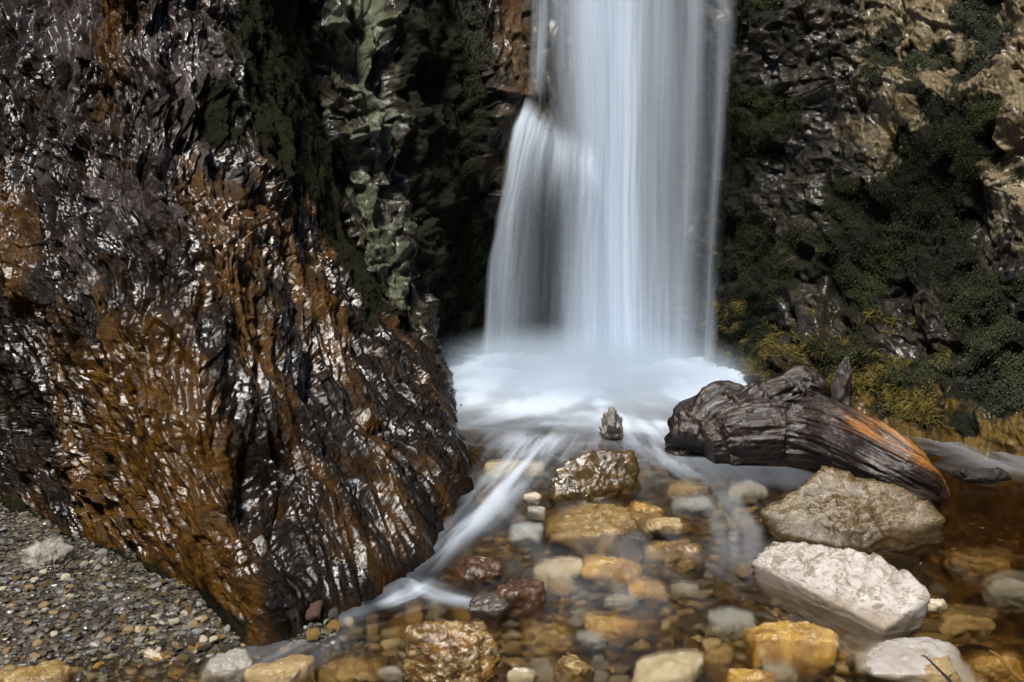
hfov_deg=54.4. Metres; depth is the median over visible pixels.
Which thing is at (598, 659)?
pebble
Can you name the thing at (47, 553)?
stone
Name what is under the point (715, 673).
pebble
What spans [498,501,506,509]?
pebble
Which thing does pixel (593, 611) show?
pebble
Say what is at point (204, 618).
pebble
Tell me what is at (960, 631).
stone
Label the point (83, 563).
pebble
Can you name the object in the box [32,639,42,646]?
pebble
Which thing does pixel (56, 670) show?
stone
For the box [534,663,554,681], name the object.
pebble
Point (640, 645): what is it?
pebble
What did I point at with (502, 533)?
pebble
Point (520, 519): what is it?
pebble
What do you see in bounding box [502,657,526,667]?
pebble
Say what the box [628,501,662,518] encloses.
stone
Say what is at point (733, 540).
pebble
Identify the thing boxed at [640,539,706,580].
stone
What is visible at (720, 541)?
pebble
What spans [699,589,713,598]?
pebble
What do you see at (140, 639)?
pebble
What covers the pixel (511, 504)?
pebble
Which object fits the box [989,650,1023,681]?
twig
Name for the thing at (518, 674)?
stone
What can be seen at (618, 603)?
stone
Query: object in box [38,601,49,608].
pebble
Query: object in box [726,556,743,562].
pebble
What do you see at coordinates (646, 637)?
pebble
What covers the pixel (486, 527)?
rock
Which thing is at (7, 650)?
pebble
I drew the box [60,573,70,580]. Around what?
pebble
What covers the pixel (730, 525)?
pebble
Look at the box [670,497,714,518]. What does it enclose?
stone
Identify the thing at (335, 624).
pebble
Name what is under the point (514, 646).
pebble
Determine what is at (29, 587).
pebble
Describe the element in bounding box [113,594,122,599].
pebble
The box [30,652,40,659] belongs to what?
pebble
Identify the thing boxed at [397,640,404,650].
pebble
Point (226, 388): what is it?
cliff
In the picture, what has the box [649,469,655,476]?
pebble
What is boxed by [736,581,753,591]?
pebble
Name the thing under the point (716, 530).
pebble
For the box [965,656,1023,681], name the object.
stone
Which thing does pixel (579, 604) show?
pebble
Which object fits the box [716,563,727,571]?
pebble
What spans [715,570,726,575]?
pebble
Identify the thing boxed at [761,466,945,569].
boulder
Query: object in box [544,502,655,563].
stone
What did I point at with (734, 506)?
pebble
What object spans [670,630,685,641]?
pebble
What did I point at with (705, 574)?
pebble
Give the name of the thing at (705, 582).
pebble
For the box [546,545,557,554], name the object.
pebble
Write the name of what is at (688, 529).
pebble
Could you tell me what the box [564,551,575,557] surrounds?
pebble
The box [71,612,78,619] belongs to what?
pebble
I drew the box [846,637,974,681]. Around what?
stone
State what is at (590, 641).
stone
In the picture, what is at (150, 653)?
stone
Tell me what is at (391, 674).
stone
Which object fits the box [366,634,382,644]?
pebble
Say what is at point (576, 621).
pebble
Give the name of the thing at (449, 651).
boulder
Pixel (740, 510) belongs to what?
pebble
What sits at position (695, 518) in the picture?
pebble
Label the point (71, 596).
pebble
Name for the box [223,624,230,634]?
pebble
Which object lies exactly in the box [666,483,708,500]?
stone
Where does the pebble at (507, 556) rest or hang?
on the ground at (516, 569)
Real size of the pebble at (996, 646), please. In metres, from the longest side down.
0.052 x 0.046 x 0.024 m
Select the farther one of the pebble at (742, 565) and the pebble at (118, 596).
the pebble at (742, 565)
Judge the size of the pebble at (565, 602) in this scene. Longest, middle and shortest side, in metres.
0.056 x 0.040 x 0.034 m
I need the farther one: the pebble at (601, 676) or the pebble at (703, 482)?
the pebble at (703, 482)
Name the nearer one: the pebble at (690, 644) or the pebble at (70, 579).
the pebble at (690, 644)
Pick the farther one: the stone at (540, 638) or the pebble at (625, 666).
the stone at (540, 638)
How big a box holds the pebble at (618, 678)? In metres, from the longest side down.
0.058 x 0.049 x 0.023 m
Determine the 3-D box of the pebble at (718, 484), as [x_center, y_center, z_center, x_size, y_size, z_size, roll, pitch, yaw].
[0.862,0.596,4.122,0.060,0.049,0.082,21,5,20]
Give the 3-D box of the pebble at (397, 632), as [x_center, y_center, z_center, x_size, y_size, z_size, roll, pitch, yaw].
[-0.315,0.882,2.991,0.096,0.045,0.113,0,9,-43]
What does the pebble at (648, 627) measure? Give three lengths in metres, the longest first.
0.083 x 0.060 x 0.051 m
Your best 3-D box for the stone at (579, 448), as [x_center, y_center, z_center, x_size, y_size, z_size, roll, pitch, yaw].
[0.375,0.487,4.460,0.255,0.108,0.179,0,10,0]
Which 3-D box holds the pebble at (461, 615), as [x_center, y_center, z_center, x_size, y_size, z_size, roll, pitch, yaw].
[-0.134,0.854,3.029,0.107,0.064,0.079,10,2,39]
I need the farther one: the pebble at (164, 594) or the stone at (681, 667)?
the pebble at (164, 594)
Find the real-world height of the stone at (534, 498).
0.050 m
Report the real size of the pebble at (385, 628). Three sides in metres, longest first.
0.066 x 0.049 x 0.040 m
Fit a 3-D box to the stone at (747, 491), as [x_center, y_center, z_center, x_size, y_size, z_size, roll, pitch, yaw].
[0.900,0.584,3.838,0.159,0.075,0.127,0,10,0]
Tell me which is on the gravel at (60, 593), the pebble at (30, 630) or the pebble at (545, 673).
the pebble at (30, 630)
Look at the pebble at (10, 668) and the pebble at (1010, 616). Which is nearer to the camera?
the pebble at (10, 668)
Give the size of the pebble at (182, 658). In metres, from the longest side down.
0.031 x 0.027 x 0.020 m
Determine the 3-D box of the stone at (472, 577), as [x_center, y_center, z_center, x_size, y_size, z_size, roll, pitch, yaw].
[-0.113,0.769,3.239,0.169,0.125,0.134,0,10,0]
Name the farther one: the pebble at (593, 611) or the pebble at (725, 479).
the pebble at (725, 479)
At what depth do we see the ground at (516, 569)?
3.44 m
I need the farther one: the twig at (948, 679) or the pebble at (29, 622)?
the pebble at (29, 622)
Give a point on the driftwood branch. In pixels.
(996, 474)
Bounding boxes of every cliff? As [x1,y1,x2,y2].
[0,0,478,659]
[299,0,655,367]
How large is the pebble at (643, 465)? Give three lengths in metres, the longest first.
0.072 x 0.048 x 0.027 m
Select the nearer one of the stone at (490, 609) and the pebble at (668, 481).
the stone at (490, 609)
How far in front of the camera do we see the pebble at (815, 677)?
2.70 m
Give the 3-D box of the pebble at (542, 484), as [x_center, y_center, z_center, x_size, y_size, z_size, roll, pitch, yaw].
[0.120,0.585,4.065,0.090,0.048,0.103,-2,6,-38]
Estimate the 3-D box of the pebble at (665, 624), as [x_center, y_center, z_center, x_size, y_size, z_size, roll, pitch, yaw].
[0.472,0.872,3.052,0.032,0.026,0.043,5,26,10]
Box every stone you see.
[0,659,73,681]
[19,535,74,569]
[138,647,163,659]
[199,648,252,681]
[244,654,318,681]
[317,657,385,681]
[377,666,403,681]
[451,556,502,598]
[468,592,510,625]
[484,460,544,486]
[487,579,546,630]
[506,667,536,681]
[507,522,543,547]
[519,621,572,654]
[523,492,541,505]
[527,506,545,520]
[533,557,583,592]
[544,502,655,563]
[553,654,594,681]
[567,437,623,459]
[575,632,606,650]
[581,555,642,593]
[584,615,639,643]
[598,407,623,445]
[603,593,637,612]
[622,530,654,550]
[627,580,668,603]
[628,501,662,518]
[632,652,705,681]
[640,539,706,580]
[644,517,682,537]
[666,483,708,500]
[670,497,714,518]
[670,582,698,601]
[700,646,733,666]
[707,608,755,640]
[725,480,768,503]
[725,668,775,681]
[740,620,839,678]
[758,663,799,681]
[832,648,866,676]
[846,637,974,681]
[922,656,959,681]
[927,598,947,613]
[928,614,996,647]
[940,555,1014,594]
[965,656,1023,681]
[981,577,1023,615]
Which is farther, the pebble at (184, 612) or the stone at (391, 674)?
the pebble at (184, 612)
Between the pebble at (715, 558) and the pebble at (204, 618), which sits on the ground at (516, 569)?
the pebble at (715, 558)
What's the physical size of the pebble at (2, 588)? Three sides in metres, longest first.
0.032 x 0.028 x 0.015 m
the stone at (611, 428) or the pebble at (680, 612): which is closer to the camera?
the pebble at (680, 612)
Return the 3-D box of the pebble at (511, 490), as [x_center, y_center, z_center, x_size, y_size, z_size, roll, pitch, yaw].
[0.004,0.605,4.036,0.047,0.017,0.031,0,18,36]
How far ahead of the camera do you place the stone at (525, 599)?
2.99 m
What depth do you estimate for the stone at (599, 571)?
3.25 m
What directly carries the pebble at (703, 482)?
on the ground at (516, 569)
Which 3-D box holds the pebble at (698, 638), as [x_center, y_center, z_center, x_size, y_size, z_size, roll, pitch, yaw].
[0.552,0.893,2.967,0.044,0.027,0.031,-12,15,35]
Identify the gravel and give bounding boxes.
[0,503,404,681]
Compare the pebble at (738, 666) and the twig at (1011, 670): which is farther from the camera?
the pebble at (738, 666)
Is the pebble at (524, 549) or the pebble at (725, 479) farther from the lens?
the pebble at (725, 479)
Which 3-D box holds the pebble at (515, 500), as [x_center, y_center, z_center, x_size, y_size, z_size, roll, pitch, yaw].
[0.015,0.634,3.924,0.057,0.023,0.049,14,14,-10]
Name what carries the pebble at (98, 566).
on the gravel at (60, 593)
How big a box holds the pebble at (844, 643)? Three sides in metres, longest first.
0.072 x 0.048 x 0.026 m
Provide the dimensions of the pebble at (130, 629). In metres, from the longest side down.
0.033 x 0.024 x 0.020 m
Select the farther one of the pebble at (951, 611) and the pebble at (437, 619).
the pebble at (951, 611)
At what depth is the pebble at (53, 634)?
2.74 m
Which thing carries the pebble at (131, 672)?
on the gravel at (60, 593)
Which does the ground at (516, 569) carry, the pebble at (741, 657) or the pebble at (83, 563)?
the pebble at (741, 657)
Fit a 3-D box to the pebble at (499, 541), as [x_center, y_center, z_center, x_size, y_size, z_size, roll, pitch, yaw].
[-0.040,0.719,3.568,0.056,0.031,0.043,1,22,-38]
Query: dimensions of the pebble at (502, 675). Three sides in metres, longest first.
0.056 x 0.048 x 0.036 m
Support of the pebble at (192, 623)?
on the gravel at (60, 593)
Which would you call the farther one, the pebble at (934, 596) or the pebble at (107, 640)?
the pebble at (934, 596)
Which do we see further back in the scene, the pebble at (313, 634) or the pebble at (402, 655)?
the pebble at (402, 655)
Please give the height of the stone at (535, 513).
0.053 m
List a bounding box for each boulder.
[402,619,500,681]
[548,449,640,516]
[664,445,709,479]
[751,541,929,647]
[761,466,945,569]
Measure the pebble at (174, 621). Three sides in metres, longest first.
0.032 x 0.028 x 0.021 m
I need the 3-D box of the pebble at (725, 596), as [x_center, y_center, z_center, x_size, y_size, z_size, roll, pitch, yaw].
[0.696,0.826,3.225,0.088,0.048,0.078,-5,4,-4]
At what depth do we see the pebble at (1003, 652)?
3.09 m
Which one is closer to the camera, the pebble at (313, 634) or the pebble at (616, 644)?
the pebble at (313, 634)
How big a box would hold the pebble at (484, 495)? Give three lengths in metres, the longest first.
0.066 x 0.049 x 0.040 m
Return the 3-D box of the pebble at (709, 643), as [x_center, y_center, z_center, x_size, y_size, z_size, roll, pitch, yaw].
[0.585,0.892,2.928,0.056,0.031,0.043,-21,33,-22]
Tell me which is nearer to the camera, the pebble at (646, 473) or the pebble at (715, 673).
the pebble at (715, 673)
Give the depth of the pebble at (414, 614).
3.06 m
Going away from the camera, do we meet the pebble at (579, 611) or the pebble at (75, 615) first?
the pebble at (75, 615)
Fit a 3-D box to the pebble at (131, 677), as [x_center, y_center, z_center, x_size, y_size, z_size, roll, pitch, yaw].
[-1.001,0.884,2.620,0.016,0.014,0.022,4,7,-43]
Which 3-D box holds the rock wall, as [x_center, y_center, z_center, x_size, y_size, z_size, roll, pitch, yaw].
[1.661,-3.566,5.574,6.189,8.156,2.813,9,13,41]
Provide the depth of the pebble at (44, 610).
2.86 m
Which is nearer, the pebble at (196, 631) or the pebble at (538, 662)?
the pebble at (196, 631)
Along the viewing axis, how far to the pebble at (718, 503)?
3.90 m
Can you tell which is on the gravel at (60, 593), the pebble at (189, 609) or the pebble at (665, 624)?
the pebble at (189, 609)
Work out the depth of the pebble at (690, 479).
4.13 m
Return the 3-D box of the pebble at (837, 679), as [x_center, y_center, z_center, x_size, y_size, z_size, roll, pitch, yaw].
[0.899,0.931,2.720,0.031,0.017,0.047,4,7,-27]
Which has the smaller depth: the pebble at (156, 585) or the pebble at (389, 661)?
the pebble at (389, 661)
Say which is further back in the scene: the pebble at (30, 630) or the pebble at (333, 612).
the pebble at (333, 612)
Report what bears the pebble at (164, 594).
on the ground at (516, 569)
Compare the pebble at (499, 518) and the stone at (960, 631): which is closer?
the stone at (960, 631)
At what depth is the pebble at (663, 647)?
2.89 m
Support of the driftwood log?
in the water
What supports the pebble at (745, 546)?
on the ground at (516, 569)
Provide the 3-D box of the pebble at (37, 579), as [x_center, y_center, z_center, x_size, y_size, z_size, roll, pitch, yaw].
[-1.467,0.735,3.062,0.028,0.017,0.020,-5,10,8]
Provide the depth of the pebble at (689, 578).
3.33 m
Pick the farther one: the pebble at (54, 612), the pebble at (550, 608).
the pebble at (550, 608)
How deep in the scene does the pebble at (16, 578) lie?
3.06 m
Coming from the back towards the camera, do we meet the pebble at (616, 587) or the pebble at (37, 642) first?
the pebble at (616, 587)
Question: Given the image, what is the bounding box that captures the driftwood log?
[664,356,950,511]
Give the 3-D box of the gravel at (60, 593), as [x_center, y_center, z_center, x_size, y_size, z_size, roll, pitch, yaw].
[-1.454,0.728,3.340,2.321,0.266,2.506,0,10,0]
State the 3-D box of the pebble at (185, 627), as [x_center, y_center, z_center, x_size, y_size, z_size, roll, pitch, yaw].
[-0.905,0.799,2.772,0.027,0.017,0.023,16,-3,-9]
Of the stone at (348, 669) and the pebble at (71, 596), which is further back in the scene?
the pebble at (71, 596)
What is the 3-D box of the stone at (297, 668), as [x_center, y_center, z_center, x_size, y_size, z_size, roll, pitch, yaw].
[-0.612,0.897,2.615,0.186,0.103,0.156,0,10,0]
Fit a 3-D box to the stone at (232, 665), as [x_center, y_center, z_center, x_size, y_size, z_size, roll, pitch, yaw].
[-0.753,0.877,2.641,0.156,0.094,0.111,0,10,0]
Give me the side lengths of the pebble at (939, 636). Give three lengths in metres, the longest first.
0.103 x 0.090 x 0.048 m
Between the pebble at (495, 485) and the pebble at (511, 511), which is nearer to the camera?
the pebble at (511, 511)
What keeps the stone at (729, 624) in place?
on the ground at (516, 569)
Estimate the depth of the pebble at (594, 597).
3.21 m
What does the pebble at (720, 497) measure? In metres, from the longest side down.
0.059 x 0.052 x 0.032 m
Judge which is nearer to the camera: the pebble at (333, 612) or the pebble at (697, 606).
the pebble at (333, 612)
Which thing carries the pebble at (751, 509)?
on the ground at (516, 569)
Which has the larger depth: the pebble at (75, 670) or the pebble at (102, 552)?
the pebble at (102, 552)
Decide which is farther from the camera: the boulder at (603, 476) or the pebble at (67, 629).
the boulder at (603, 476)
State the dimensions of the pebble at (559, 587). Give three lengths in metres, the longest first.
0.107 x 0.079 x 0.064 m
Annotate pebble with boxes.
[0,586,6,591]
[3,647,11,654]
[4,665,16,671]
[11,575,21,580]
[23,627,34,635]
[24,584,34,591]
[24,620,31,625]
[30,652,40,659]
[31,577,39,582]
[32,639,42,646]
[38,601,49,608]
[39,569,47,575]
[39,581,49,587]
[41,607,48,612]
[48,610,58,615]
[50,631,57,637]
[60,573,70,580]
[62,627,70,631]
[65,584,74,588]
[66,578,74,581]
[66,594,74,598]
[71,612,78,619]
[72,667,79,673]
[79,560,87,565]
[86,674,98,681]
[94,564,101,569]
[96,548,107,556]
[97,676,107,681]
[103,636,113,643]
[106,582,113,587]
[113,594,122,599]
[117,615,128,622]
[122,626,134,633]
[125,670,137,675]
[127,675,134,680]
[134,636,144,642]
[135,626,145,633]
[138,626,148,631]
[149,582,161,589]
[159,592,168,596]
[163,650,175,656]
[168,617,179,625]
[177,654,188,662]
[180,610,187,615]
[182,625,190,630]
[184,606,192,614]
[187,620,197,629]
[191,628,202,635]
[198,615,208,622]
[199,635,207,642]
[205,653,215,659]
[209,635,218,642]
[215,620,221,627]
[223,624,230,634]
[305,600,322,621]
[306,627,320,641]
[307,644,321,655]
[326,619,340,632]
[328,606,338,618]
[343,617,353,627]
[345,626,363,640]
[366,623,379,635]
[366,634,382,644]
[367,643,381,651]
[378,621,396,634]
[379,638,400,648]
[380,648,397,657]
[383,657,395,666]
[390,626,406,639]
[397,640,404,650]
[399,652,405,659]
[404,604,423,625]
[425,601,447,620]
[434,617,448,620]
[452,609,469,621]
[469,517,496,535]
[475,497,486,507]
[478,493,490,497]
[482,535,492,542]
[487,625,505,636]
[491,482,500,491]
[493,530,508,537]
[493,537,507,546]
[494,514,503,523]
[497,670,508,681]
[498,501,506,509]
[498,510,508,517]
[501,551,513,561]
[502,630,521,639]
[502,640,526,651]
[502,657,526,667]
[506,508,516,514]
[508,502,518,508]
[509,487,517,492]
[509,497,520,504]
[516,516,525,522]
[517,546,530,553]
[529,479,549,490]
[530,657,549,668]
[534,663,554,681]
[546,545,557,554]
[546,604,557,612]
[547,576,577,597]
[559,597,572,608]
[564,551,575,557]
[568,613,589,628]
[573,608,586,614]
[575,600,587,608]
[587,592,600,602]
[587,607,598,614]
[592,654,604,664]
[593,670,608,681]
[602,583,620,593]
[608,638,624,651]
[608,674,629,681]
[615,657,635,675]
[630,639,650,652]
[633,619,656,635]
[638,461,651,468]
[638,469,651,477]
[638,478,656,492]
[638,633,651,642]
[642,600,659,608]
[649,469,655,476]
[654,464,669,478]
[655,458,665,466]
[656,641,673,654]
[659,637,674,645]
[660,477,674,485]
[661,619,670,629]
[666,615,678,622]
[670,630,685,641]
[672,599,689,604]
[675,608,694,616]
[676,570,696,583]
[677,474,698,485]
[679,613,707,635]
[681,521,693,535]
[682,637,698,652]
[686,601,704,611]
[688,515,701,521]
[691,635,703,644]
[699,479,708,485]
[699,577,711,586]
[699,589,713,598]
[701,571,713,578]
[702,637,720,649]
[703,519,713,525]
[703,662,728,681]
[706,523,727,536]
[706,599,719,606]
[709,555,720,562]
[711,479,727,489]
[711,510,727,520]
[713,588,741,603]
[714,538,725,545]
[715,495,725,501]
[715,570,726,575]
[716,476,729,481]
[716,501,725,506]
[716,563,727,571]
[722,520,740,530]
[722,586,735,589]
[724,500,745,510]
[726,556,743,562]
[728,536,737,544]
[730,512,741,517]
[732,640,740,647]
[733,665,747,668]
[734,508,746,513]
[735,567,750,579]
[735,653,746,661]
[736,524,749,535]
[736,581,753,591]
[737,564,749,569]
[739,541,750,551]
[740,594,746,601]
[741,518,754,530]
[744,505,756,513]
[802,673,823,681]
[833,676,845,681]
[839,637,849,646]
[913,632,949,641]
[930,595,941,598]
[945,608,967,615]
[984,642,1002,651]
[998,649,1014,656]
[1004,615,1018,618]
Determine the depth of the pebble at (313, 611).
2.83 m
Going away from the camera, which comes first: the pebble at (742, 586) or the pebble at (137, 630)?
the pebble at (137, 630)
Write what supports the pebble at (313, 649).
on the ground at (516, 569)
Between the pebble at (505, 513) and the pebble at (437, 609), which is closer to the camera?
the pebble at (437, 609)
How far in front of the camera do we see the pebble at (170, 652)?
2.67 m
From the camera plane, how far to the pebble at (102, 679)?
2.60 m
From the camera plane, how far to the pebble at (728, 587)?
3.29 m
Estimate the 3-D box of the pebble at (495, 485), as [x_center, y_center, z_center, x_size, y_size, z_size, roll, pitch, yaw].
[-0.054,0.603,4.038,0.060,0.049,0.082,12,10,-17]
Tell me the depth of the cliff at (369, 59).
5.77 m
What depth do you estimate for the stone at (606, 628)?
2.92 m
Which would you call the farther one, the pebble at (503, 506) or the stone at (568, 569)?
the pebble at (503, 506)
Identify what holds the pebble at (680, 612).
on the ground at (516, 569)
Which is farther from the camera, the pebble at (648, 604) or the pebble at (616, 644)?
the pebble at (648, 604)
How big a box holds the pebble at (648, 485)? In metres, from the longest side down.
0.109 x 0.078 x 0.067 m
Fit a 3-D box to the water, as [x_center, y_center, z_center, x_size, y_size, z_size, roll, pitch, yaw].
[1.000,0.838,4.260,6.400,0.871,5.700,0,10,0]
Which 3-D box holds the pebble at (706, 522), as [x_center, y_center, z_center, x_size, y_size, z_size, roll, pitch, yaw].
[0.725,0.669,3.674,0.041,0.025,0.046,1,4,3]
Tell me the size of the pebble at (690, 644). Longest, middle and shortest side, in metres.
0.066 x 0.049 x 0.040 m
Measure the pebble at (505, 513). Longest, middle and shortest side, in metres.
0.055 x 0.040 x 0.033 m
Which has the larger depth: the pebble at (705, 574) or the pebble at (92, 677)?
the pebble at (705, 574)
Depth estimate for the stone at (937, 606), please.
2.99 m
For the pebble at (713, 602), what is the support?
on the ground at (516, 569)
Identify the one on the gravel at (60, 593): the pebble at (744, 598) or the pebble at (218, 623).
the pebble at (218, 623)
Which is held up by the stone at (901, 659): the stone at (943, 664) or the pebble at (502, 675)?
the stone at (943, 664)
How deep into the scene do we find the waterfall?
5.86 m
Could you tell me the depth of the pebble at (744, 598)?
3.25 m
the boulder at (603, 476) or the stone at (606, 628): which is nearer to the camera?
the stone at (606, 628)
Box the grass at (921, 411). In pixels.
[701,298,951,427]
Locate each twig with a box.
[921,654,952,681]
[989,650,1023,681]
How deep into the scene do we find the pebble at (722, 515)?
3.67 m
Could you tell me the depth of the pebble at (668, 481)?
4.13 m
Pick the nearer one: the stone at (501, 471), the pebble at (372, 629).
the pebble at (372, 629)
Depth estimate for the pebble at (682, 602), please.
3.17 m
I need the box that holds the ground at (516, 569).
[0,399,1023,681]
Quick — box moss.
[414,0,1023,414]
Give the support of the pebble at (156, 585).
on the gravel at (60, 593)
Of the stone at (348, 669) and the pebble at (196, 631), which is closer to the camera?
the stone at (348, 669)
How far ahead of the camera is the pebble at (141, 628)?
2.77 m
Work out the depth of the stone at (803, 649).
2.76 m
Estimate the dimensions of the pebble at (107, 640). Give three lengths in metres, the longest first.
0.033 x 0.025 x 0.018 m
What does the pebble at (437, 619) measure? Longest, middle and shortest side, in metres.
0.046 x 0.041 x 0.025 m
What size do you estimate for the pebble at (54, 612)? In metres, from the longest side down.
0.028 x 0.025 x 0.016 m
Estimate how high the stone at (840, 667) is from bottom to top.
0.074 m
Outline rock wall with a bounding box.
[478,0,1023,522]
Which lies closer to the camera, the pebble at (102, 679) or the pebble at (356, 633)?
the pebble at (102, 679)
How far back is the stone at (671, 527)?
3.50 m
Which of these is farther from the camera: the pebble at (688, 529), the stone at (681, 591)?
the pebble at (688, 529)
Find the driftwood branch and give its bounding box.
[952,465,1011,482]
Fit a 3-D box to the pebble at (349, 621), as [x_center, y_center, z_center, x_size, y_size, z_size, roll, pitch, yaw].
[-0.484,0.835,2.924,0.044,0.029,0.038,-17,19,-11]
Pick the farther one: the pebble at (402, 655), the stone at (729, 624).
the stone at (729, 624)
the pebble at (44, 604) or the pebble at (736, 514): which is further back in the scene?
the pebble at (736, 514)
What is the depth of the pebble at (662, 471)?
4.21 m
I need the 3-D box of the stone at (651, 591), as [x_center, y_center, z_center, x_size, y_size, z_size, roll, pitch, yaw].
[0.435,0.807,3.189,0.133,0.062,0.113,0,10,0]
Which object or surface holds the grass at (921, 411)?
attached to the rock wall
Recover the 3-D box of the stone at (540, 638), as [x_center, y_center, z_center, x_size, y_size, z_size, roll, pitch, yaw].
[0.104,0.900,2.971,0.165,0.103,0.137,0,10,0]
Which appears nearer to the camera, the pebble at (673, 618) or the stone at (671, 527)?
the pebble at (673, 618)
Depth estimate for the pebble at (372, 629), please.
3.00 m
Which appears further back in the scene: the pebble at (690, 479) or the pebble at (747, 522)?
the pebble at (690, 479)
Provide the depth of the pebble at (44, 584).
3.03 m
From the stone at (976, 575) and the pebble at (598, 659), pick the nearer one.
the pebble at (598, 659)
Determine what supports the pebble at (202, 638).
on the gravel at (60, 593)
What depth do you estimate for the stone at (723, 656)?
2.80 m
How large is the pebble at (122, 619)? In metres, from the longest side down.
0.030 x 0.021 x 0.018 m
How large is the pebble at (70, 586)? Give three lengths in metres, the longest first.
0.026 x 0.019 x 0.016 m
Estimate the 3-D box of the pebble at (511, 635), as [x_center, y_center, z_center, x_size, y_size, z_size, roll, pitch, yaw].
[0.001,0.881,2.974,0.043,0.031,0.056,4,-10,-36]
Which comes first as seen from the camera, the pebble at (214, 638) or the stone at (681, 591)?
the pebble at (214, 638)
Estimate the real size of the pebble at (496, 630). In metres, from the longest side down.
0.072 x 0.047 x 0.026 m
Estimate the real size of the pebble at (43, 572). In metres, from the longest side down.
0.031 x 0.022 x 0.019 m
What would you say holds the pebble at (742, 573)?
on the ground at (516, 569)
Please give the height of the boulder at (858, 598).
0.230 m
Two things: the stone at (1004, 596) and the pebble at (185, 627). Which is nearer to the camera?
the pebble at (185, 627)
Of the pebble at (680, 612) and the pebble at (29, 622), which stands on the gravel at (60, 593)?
the pebble at (29, 622)
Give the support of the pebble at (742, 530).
on the ground at (516, 569)
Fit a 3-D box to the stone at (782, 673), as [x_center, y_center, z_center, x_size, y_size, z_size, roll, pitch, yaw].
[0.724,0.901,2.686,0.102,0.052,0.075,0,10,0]
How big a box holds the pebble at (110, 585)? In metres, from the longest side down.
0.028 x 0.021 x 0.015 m
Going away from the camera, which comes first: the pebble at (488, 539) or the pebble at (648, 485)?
the pebble at (488, 539)
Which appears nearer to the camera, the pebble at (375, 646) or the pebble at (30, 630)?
the pebble at (30, 630)
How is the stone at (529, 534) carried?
on the ground at (516, 569)
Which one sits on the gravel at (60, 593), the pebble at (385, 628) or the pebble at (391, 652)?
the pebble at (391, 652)
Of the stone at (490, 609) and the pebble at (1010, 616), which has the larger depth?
the pebble at (1010, 616)
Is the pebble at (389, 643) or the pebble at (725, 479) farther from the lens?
the pebble at (725, 479)
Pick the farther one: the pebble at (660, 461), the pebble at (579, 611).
the pebble at (660, 461)
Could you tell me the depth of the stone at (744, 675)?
2.57 m
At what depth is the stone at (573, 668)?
2.60 m
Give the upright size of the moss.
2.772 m
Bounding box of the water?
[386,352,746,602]
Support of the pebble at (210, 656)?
on the ground at (516, 569)
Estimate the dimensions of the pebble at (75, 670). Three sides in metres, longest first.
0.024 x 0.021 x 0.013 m
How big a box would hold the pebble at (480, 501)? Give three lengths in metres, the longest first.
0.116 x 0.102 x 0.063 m

